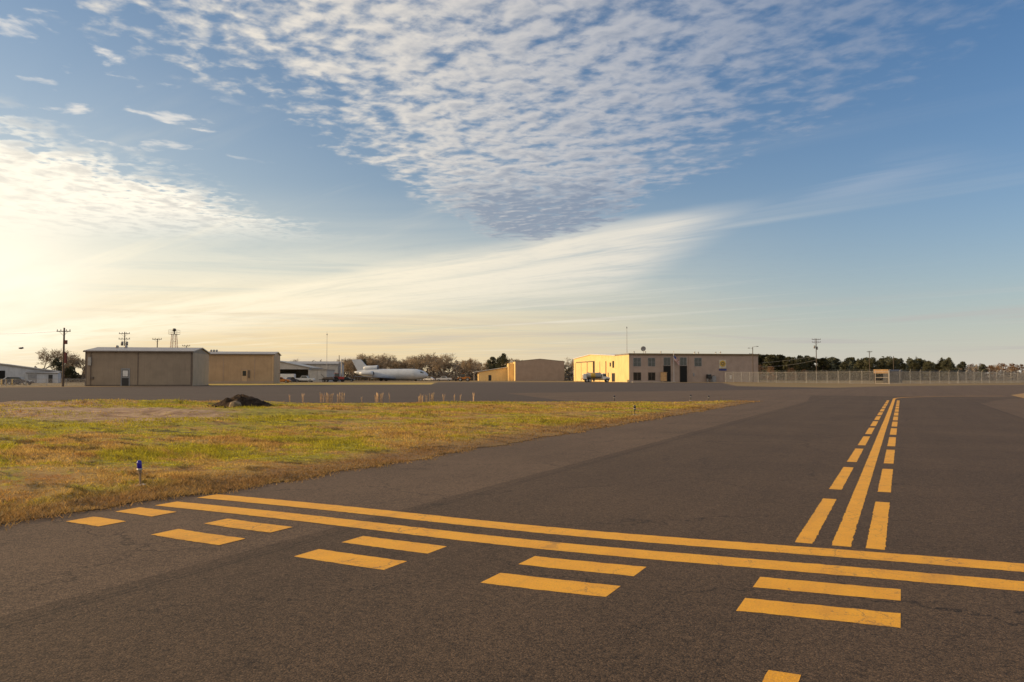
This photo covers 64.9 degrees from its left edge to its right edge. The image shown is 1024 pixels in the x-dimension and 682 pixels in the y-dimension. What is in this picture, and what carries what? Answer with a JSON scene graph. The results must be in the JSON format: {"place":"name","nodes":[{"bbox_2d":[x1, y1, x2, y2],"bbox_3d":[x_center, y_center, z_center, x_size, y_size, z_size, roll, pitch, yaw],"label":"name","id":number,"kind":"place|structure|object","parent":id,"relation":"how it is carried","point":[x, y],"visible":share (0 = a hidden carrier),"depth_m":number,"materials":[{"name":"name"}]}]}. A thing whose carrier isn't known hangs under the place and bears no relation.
{"place":"outdoors","nodes":[
{"label":"outdoors","id":0,"kind":"place"},
{"bbox_2d":[168,328,179,346],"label":"beacon tower","id":1,"kind":"structure","parent":0,"point":[175,336],"depth_m":186.12,"materials":[{"name":"metal"}]},
{"bbox_2d":[0,377,1023,387],"bbox_3d":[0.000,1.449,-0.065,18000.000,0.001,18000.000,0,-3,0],"label":"ground","id":2,"kind":"structure","parent":0,"point":[841,384],"depth_m":180.80,"materials":[{"name":"asphalt"}]},
{"bbox_2d":[7,377,34,384],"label":"parked car","id":3,"kind":"object","parent":2,"relation":"on","point":[18,378],"visible":0.62,"depth_m":151.07,"materials":[{"name":"grey paint"}]},
{"bbox_2d":[0,363,61,382],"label":"workshop","id":4,"kind":"structure","parent":2,"relation":"on","point":[25,372],"depth_m":194.58,"materials":[{"name":"white"}]},
{"bbox_2d":[28,374,36,382],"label":"roller door","id":5,"kind":"structure","parent":4,"relation":"in","point":[30,376],"depth_m":193.39,"materials":[{"name":"grey paint"}]},
{"bbox_2d":[1,379,85,386],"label":"chain link fence","id":6,"kind":"object","parent":2,"relation":"on","point":[5,382],"visible":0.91,"depth_m":125.13,"materials":[{"name":"metal"}]},
{"bbox_2d":[50,357,61,375],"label":"pine tree","id":7,"kind":"object","parent":2,"relation":"on","point":[56,363],"visible":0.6,"depth_m":221.71,"materials":[{"name":"green plant"}]},
{"bbox_2d":[36,348,78,368],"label":"bare tree","id":8,"kind":"object","parent":2,"relation":"on","point":[56,355],"visible":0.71,"depth_m":225.59,"materials":[{"name":"brown plant"}]},
{"bbox_2d":[34,366,84,381],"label":"undergrowth","id":9,"kind":"object","parent":2,"relation":"on","point":[82,377],"visible":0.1,"depth_m":232.76,"materials":[{"name":"plant"}]},
{"bbox_2d":[57,328,70,386],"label":"utility pole","id":10,"kind":"object","parent":2,"relation":"on","point":[64,359],"visible":1,"depth_m":122.94,"materials":[{"name":"brown wood"}]},
{"bbox_2d":[64,366,79,380],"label":"pine tree","id":11,"kind":"object","parent":2,"relation":"on","point":[71,371],"visible":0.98,"depth_m":225.47,"materials":[{"name":"green plant"}]},
{"bbox_2d":[64,354,83,381],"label":"bare tree","id":12,"kind":"object","parent":2,"relation":"on","point":[75,362],"visible":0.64,"depth_m":231.55,"materials":[{"name":"brown plant"}]},
{"bbox_2d":[119,332,129,345],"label":"utility pole","id":13,"kind":"object","parent":2,"relation":"on","point":[124,342],"visible":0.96,"depth_m":172.02,"materials":[{"name":"brown wood"}]},
{"bbox_2d":[83,345,210,385],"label":"storage hangar","id":14,"kind":"structure","parent":2,"relation":"on","point":[117,365],"depth_m":130.09,"materials":[{"name":"beige metal"}]},
{"bbox_2d":[121,368,129,385],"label":"door","id":15,"kind":"structure","parent":14,"relation":"in","point":[125,372],"depth_m":129.35,"materials":[{"name":"grey paint"}]},
{"bbox_2d":[208,350,281,383],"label":"storage hangar","id":16,"kind":"structure","parent":2,"relation":"on","point":[228,367],"depth_m":173.96,"materials":[{"name":"metal"}]},
{"bbox_2d":[241,369,247,380],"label":"door","id":17,"kind":"structure","parent":16,"relation":"in","point":[244,372],"depth_m":173.84,"materials":[{"name":"beige"}]},
{"bbox_2d":[280,374,295,378],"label":"box trailer","id":18,"kind":"object","parent":2,"relation":"on","point":[285,376],"visible":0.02,"depth_m":230.74,"materials":[{"name":"white paint"}]},
{"bbox_2d":[295,376,315,381],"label":"pickup truck","id":19,"kind":"object","parent":2,"relation":"on","point":[307,378],"visible":0.85,"depth_m":228.80,"materials":[{"name":"white paint"}]},
{"bbox_2d":[280,361,334,381],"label":"open hangar","id":20,"kind":"structure","parent":2,"relation":"on","point":[299,370],"depth_m":241.62,"materials":[{"name":"white"}]},
{"bbox_2d":[289,361,344,380],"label":"warehouse","id":21,"kind":"structure","parent":2,"relation":"on","point":[334,365],"depth_m":267.71,"materials":[{"name":"white"}]},
{"bbox_2d":[209,383,432,384],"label":"grass verge","id":22,"kind":"object","parent":2,"relation":"on","point":[332,384],"depth_m":155.95,"materials":[{"name":"plant"}]},
{"bbox_2d":[319,374,337,381],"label":"flatbed trailer","id":23,"kind":"object","parent":2,"relation":"on","point":[325,379],"visible":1,"depth_m":234.81,"materials":[{"name":"paint"}]},
{"bbox_2d":[333,374,343,381],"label":"farm tractor","id":24,"kind":"object","parent":2,"relation":"on","point":[336,376],"visible":0.94,"depth_m":239.25,"materials":[{"name":"red paint"}]},
{"bbox_2d":[342,358,353,378],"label":"bare tree","id":25,"kind":"object","parent":2,"relation":"on","point":[344,360],"visible":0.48,"depth_m":320.81,"materials":[{"name":"brown plant"}]},
{"bbox_2d":[344,358,355,376],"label":"bare tree","id":26,"kind":"object","parent":2,"relation":"on","point":[351,365],"visible":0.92,"depth_m":316.64,"materials":[{"name":"brown plant"}]},
{"bbox_2d":[356,353,372,379],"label":"bare tree","id":27,"kind":"object","parent":2,"relation":"on","point":[362,357],"visible":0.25,"depth_m":340.84,"materials":[{"name":"brown plant"}]},
{"bbox_2d":[364,357,384,380],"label":"bare tree","id":28,"kind":"object","parent":2,"relation":"on","point":[371,362],"visible":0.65,"depth_m":321.59,"materials":[{"name":"brown plant"}]},
{"bbox_2d":[366,354,388,380],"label":"bare tree","id":29,"kind":"object","parent":2,"relation":"on","point":[378,361],"visible":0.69,"depth_m":324.04,"materials":[{"name":"brown plant"}]},
{"bbox_2d":[0,398,760,530],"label":"grass infield","id":30,"kind":"object","parent":2,"relation":"on","point":[157,412],"depth_m":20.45,"materials":[{"name":"green plant"}]},
{"bbox_2d":[135,460,144,485],"bbox_3d":[-4.806,1.711,10.405,0.147,0.347,0.147,-3,-1,0],"label":"taxiway light","id":31,"kind":"object","parent":30,"relation":"on","point":[139,466],"visible":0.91,"depth_m":10.39,"materials":[{"name":"glass"}]},
{"bbox_2d":[229,401,241,407],"bbox_3d":[-12.564,2.903,36.645,0.582,0.382,0.473,0,-3,0],"label":"stone","id":32,"kind":"object","parent":30,"relation":"on","point":[233,404],"visible":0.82,"depth_m":36.49,"materials":[{"name":"stone"}]},
{"bbox_2d":[207,394,283,407],"bbox_3d":[-12.515,2.790,37.732,3.571,0.615,2.259,0,-3,0],"label":"soil heap","id":33,"kind":"object","parent":30,"relation":"on","point":[244,400],"visible":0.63,"depth_m":37.35,"materials":[{"name":"soil"}]},
{"bbox_2d":[377,356,391,368],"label":"bare tree","id":34,"kind":"object","parent":2,"relation":"on","point":[388,360],"visible":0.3,"depth_m":337.12,"materials":[{"name":"brown plant"}]},
{"bbox_2d":[377,353,396,367],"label":"bare tree","id":35,"kind":"object","parent":2,"relation":"on","point":[392,358],"visible":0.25,"depth_m":369.94,"materials":[{"name":"brown plant"}]},
{"bbox_2d":[352,359,427,380],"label":"jet airliner","id":36,"kind":"object","parent":2,"relation":"on","point":[374,372],"visible":1,"depth_m":290.05,"materials":[{"name":"metal"}]},
{"bbox_2d":[386,360,400,380],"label":"bare tree","id":37,"kind":"object","parent":2,"relation":"on","point":[394,365],"visible":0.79,"depth_m":333.24,"materials":[{"name":"brown plant"}]},
{"bbox_2d":[399,356,429,380],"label":"bare tree","id":38,"kind":"object","parent":2,"relation":"on","point":[405,361],"visible":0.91,"depth_m":333.12,"materials":[{"name":"brown plant"}]},
{"bbox_2d":[0,382,846,402],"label":"apron dark strip","id":39,"kind":"object","parent":2,"relation":"on","point":[490,391],"visible":0.75,"depth_m":80.59,"materials":[{"name":"asphalt"}]},
{"bbox_2d":[417,352,438,374],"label":"bare tree","id":40,"kind":"object","parent":2,"relation":"on","point":[428,356],"visible":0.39,"depth_m":357.68,"materials":[{"name":"brown plant"}]},
{"bbox_2d":[423,355,444,375],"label":"bare tree","id":41,"kind":"object","parent":2,"relation":"on","point":[430,364],"visible":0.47,"depth_m":338.37,"materials":[{"name":"brown plant"}]},
{"bbox_2d":[431,360,443,380],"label":"bare tree","id":42,"kind":"object","parent":2,"relation":"on","point":[439,364],"visible":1,"depth_m":322.81,"materials":[{"name":"brown plant"}]},
{"bbox_2d":[313,359,573,380],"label":"undergrowth","id":43,"kind":"object","parent":2,"relation":"on","point":[453,375],"visible":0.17,"depth_m":336.19,"materials":[{"name":"plant"}]},
{"bbox_2d":[437,353,456,371],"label":"bare tree","id":44,"kind":"object","parent":2,"relation":"on","point":[444,356],"visible":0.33,"depth_m":376.32,"materials":[{"name":"brown plant"}]},
{"bbox_2d":[442,358,458,371],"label":"bare tree","id":45,"kind":"object","parent":2,"relation":"on","point":[446,363],"visible":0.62,"depth_m":366.54,"materials":[{"name":"brown plant"}]},
{"bbox_2d":[455,374,470,380],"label":"wheel loader","id":46,"kind":"object","parent":2,"relation":"on","point":[462,378],"visible":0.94,"depth_m":270.93,"materials":[{"name":"orange paint"}]},
{"bbox_2d":[459,357,478,376],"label":"bare tree","id":47,"kind":"object","parent":2,"relation":"on","point":[467,364],"visible":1,"depth_m":322.40,"materials":[{"name":"brown plant"}]},
{"bbox_2d":[486,356,497,370],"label":"pine tree","id":48,"kind":"object","parent":2,"relation":"on","point":[491,362],"visible":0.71,"depth_m":321.05,"materials":[{"name":"green plant"}]},
{"bbox_2d":[495,353,509,368],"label":"pine tree","id":49,"kind":"object","parent":2,"relation":"on","point":[501,360],"visible":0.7,"depth_m":317.19,"materials":[{"name":"green plant"}]},
{"bbox_2d":[0,395,1023,681],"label":"taxiway","id":50,"kind":"structure","parent":2,"relation":"on","point":[282,611],"depth_m":5.46,"materials":[{"name":"grey asphalt"}]},
{"bbox_2d":[763,396,935,681],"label":"centreline marking","id":51,"kind":"object","parent":50,"relation":"on","point":[846,531],"visible":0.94,"depth_m":8.93,"materials":[{"name":"yellow paint"}]},
{"bbox_2d":[0,382,1023,616],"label":"apron","id":52,"kind":"object","parent":2,"relation":"on","point":[44,561],"visible":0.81,"depth_m":9.61,"materials":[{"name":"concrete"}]},
{"bbox_2d":[67,494,1023,627],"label":"hold line marking","id":53,"kind":"object","parent":52,"relation":"on","point":[855,615],"visible":1,"depth_m":6.49,"materials":[{"name":"yellow paint"}]},
{"bbox_2d":[473,359,564,380],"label":"gable hangar","id":54,"kind":"structure","parent":2,"relation":"on","point":[538,370],"depth_m":302.76,"materials":[{"name":"beige metal"}]},
{"bbox_2d":[564,358,573,380],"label":"bare tree","id":55,"kind":"object","parent":2,"relation":"on","point":[568,365],"visible":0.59,"depth_m":329.07,"materials":[{"name":"brown plant"}]},
{"bbox_2d":[573,354,614,381],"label":"hangar","id":56,"kind":"structure","parent":2,"relation":"on","point":[596,363],"depth_m":255.94,"materials":[{"name":"beige metal"}]},
{"bbox_2d":[576,363,580,380],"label":"sliding door","id":57,"kind":"structure","parent":56,"relation":"in","point":[578,365],"depth_m":275.37,"materials":[{"name":"beige metal"}]},
{"bbox_2d":[581,362,586,380],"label":"sliding door","id":58,"kind":"structure","parent":56,"relation":"in","point":[583,365],"depth_m":269.32,"materials":[{"name":"beige metal"}]},
{"bbox_2d":[588,362,592,380],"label":"sliding door","id":59,"kind":"structure","parent":56,"relation":"in","point":[590,364],"depth_m":261.35,"materials":[{"name":"beige metal"}]},
{"bbox_2d":[595,361,599,380],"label":"sliding door","id":60,"kind":"structure","parent":56,"relation":"in","point":[597,364],"depth_m":253.81,"materials":[{"name":"beige metal"}]},
{"bbox_2d":[600,361,604,381],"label":"sliding door","id":61,"kind":"structure","parent":56,"relation":"in","point":[602,363],"depth_m":248.66,"materials":[{"name":"beige metal"}]},
{"bbox_2d":[582,372,609,381],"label":"fuel truck","id":62,"kind":"object","parent":2,"relation":"on","point":[588,377],"visible":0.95,"depth_m":224.83,"materials":[{"name":"paint"}]},
{"bbox_2d":[661,372,666,381],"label":"notice cabinet","id":63,"kind":"object","parent":2,"relation":"on","point":[663,376],"visible":0.94,"depth_m":224.75,"materials":[{"name":"brown wood"}]},
{"bbox_2d":[615,351,758,381],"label":"terminal office","id":64,"kind":"structure","parent":2,"relation":"on","point":[644,367],"depth_m":228.40,"materials":[{"name":"metal"}]},
{"bbox_2d":[633,358,640,365],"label":"window","id":65,"kind":"structure","parent":64,"relation":"in","point":[636,361],"depth_m":225.36,"materials":[{"name":"glass"}]},
{"bbox_2d":[633,372,640,379],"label":"window","id":66,"kind":"structure","parent":64,"relation":"in","point":[636,375],"depth_m":225.19,"materials":[{"name":"black glass"}]},
{"bbox_2d":[648,358,654,365],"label":"window","id":67,"kind":"structure","parent":64,"relation":"in","point":[651,361],"depth_m":226.18,"materials":[{"name":"glass"}]},
{"bbox_2d":[648,372,654,379],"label":"window","id":68,"kind":"structure","parent":64,"relation":"in","point":[651,375],"depth_m":226.02,"materials":[{"name":"glass"}]},
{"bbox_2d":[664,357,669,365],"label":"window","id":69,"kind":"structure","parent":64,"relation":"in","point":[666,359],"depth_m":227.07,"materials":[{"name":"glass"}]},
{"bbox_2d":[663,366,670,381],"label":"door","id":70,"kind":"structure","parent":64,"relation":"in","point":[667,369],"depth_m":226.96,"materials":[{"name":"glass"}]},
{"bbox_2d":[680,357,686,365],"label":"window","id":71,"kind":"structure","parent":64,"relation":"in","point":[683,360],"depth_m":228.01,"materials":[{"name":"glass"}]},
{"bbox_2d":[680,366,686,381],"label":"door","id":72,"kind":"structure","parent":64,"relation":"in","point":[683,369],"depth_m":227.85,"materials":[{"name":"brown metal"}]},
{"bbox_2d":[694,358,701,365],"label":"window","id":73,"kind":"structure","parent":64,"relation":"in","point":[697,361],"depth_m":228.85,"materials":[{"name":"glass"}]},
{"bbox_2d":[719,360,726,370],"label":"emblem sign","id":74,"kind":"object","parent":64,"relation":"attached to","point":[722,363],"visible":1,"depth_m":230.10,"materials":[{"name":"gold metal"}]},
{"bbox_2d":[758,354,767,371],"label":"pine tree","id":75,"kind":"object","parent":2,"relation":"on","point":[761,359],"visible":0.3,"depth_m":363.50,"materials":[{"name":"green plant"}]},
{"bbox_2d":[764,366,775,380],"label":"russet shrub","id":76,"kind":"object","parent":2,"relation":"on","point":[769,370],"visible":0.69,"depth_m":266.58,"materials":[{"name":"brown plant"}]},
{"bbox_2d":[763,354,783,380],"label":"pine tree","id":77,"kind":"object","parent":2,"relation":"on","point":[773,359],"visible":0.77,"depth_m":329.82,"materials":[{"name":"green plant"}]},
{"bbox_2d":[774,355,789,380],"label":"pine tree","id":78,"kind":"object","parent":2,"relation":"on","point":[781,357],"visible":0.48,"depth_m":331.50,"materials":[{"name":"green plant"}]},
{"bbox_2d":[782,356,797,376],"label":"pine tree","id":79,"kind":"object","parent":2,"relation":"on","point":[788,364],"visible":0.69,"depth_m":318.84,"materials":[{"name":"green plant"}]},
{"bbox_2d":[785,368,797,379],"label":"russet shrub","id":80,"kind":"object","parent":2,"relation":"on","point":[788,370],"visible":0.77,"depth_m":271.56,"materials":[{"name":"brown plant"}]},
{"bbox_2d":[785,357,807,380],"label":"pine tree","id":81,"kind":"object","parent":2,"relation":"on","point":[799,366],"visible":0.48,"depth_m":335.32,"materials":[{"name":"green plant"}]},
{"bbox_2d":[725,370,874,383],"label":"chain link fence","id":82,"kind":"object","parent":2,"relation":"on","point":[843,376],"visible":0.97,"depth_m":191.42,"materials":[{"name":"metal"}]},
{"bbox_2d":[793,355,807,378],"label":"pine tree","id":83,"kind":"object","parent":2,"relation":"on","point":[799,357],"visible":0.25,"depth_m":342.83,"materials":[{"name":"green plant"}]},
{"bbox_2d":[807,357,818,379],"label":"pine tree","id":84,"kind":"object","parent":2,"relation":"on","point":[811,363],"visible":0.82,"depth_m":344.97,"materials":[{"name":"green plant"}]},
{"bbox_2d":[815,357,833,379],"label":"pine tree","id":85,"kind":"object","parent":2,"relation":"on","point":[822,362],"visible":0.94,"depth_m":340.82,"materials":[{"name":"green plant"}]},
{"bbox_2d":[832,358,840,370],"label":"pine tree","id":86,"kind":"object","parent":2,"relation":"on","point":[836,361],"visible":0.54,"depth_m":363.97,"materials":[{"name":"green plant"}]},
{"bbox_2d":[838,361,851,374],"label":"pine tree","id":87,"kind":"object","parent":2,"relation":"on","point":[843,365],"visible":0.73,"depth_m":328.23,"materials":[{"name":"green plant"}]},
{"bbox_2d":[758,356,960,379],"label":"undergrowth","id":88,"kind":"object","parent":2,"relation":"on","point":[889,359],"visible":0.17,"depth_m":349.51,"materials":[{"name":"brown plant"}]},
{"bbox_2d":[850,360,868,379],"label":"pine tree","id":89,"kind":"object","parent":2,"relation":"on","point":[859,364],"visible":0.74,"depth_m":338.21,"materials":[{"name":"green plant"}]},
{"bbox_2d":[861,357,881,380],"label":"pine tree","id":90,"kind":"object","parent":2,"relation":"on","point":[873,360],"visible":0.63,"depth_m":332.58,"materials":[{"name":"green plant"}]},
{"bbox_2d":[873,369,887,382],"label":"site board","id":91,"kind":"object","parent":2,"relation":"on","point":[878,370],"visible":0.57,"depth_m":184.13,"materials":[{"name":"brown wood"}]},
{"bbox_2d":[876,360,886,379],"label":"pine tree","id":92,"kind":"object","parent":2,"relation":"on","point":[882,365],"visible":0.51,"depth_m":337.69,"materials":[{"name":"green plant"}]},
{"bbox_2d":[883,370,901,382],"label":"storage shed","id":93,"kind":"structure","parent":2,"relation":"on","point":[885,375],"depth_m":204.96,"materials":[{"name":"grey metal"}]},
{"bbox_2d":[886,359,902,373],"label":"pine tree","id":94,"kind":"object","parent":2,"relation":"on","point":[891,362],"visible":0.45,"depth_m":348.03,"materials":[{"name":"green plant"}]},
{"bbox_2d":[908,363,920,379],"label":"pine tree","id":95,"kind":"object","parent":2,"relation":"on","point":[915,366],"visible":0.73,"depth_m":325.74,"materials":[{"name":"green plant"}]},
{"bbox_2d":[914,358,924,374],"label":"pine tree","id":96,"kind":"object","parent":2,"relation":"on","point":[921,362],"visible":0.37,"depth_m":353.83,"materials":[{"name":"green plant"}]},
{"bbox_2d":[922,360,936,379],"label":"pine tree","id":97,"kind":"object","parent":2,"relation":"on","point":[927,365],"visible":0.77,"depth_m":304.11,"materials":[{"name":"green plant"}]},
{"bbox_2d":[935,364,943,377],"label":"pine tree","id":98,"kind":"object","parent":2,"relation":"on","point":[937,367],"visible":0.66,"depth_m":322.62,"materials":[{"name":"green plant"}]},
{"bbox_2d":[940,358,959,380],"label":"pine tree","id":99,"kind":"object","parent":2,"relation":"on","point":[949,365],"visible":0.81,"depth_m":299.63,"materials":[{"name":"green plant"}]},
{"bbox_2d":[889,369,1023,383],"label":"chain link fence","id":100,"kind":"object","parent":2,"relation":"on","point":[1009,380],"visible":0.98,"depth_m":179.47,"materials":[{"name":"metal"}]},
{"bbox_2d":[875,370,888,383],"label":"fence gate","id":101,"kind":"structure","parent":100,"relation":"attached to","point":[882,377],"depth_m":166.09,"materials":[{"name":"metal"}]},
{"bbox_2d":[976,364,987,378],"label":"pine tree","id":102,"kind":"object","parent":2,"relation":"on","point":[982,367],"visible":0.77,"depth_m":329.18,"materials":[{"name":"green plant"}]},
{"bbox_2d":[953,364,1023,379],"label":"undergrowth","id":103,"kind":"object","parent":2,"relation":"on","point":[989,373],"visible":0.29,"depth_m":360.64,"materials":[{"name":"plant"}]},
{"bbox_2d":[982,365,998,379],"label":"russet tree","id":104,"kind":"object","parent":2,"relation":"on","point":[991,367],"visible":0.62,"depth_m":344.35,"materials":[{"name":"brown plant"}]},
{"bbox_2d":[994,363,1009,378],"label":"russet tree","id":105,"kind":"object","parent":2,"relation":"on","point":[1003,365],"visible":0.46,"depth_m":376.36,"materials":[{"name":"brown plant"}]},
{"bbox_2d":[1002,363,1021,378],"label":"russet tree","id":106,"kind":"object","parent":2,"relation":"on","point":[1011,367],"visible":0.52,"depth_m":363.39,"materials":[{"name":"brown plant"}]},
{"bbox_2d":[0,0,1023,376],"label":"sky","id":107,"kind":"structure","parent":0,"point":[481,180],"materials":[{"name":"blue"}]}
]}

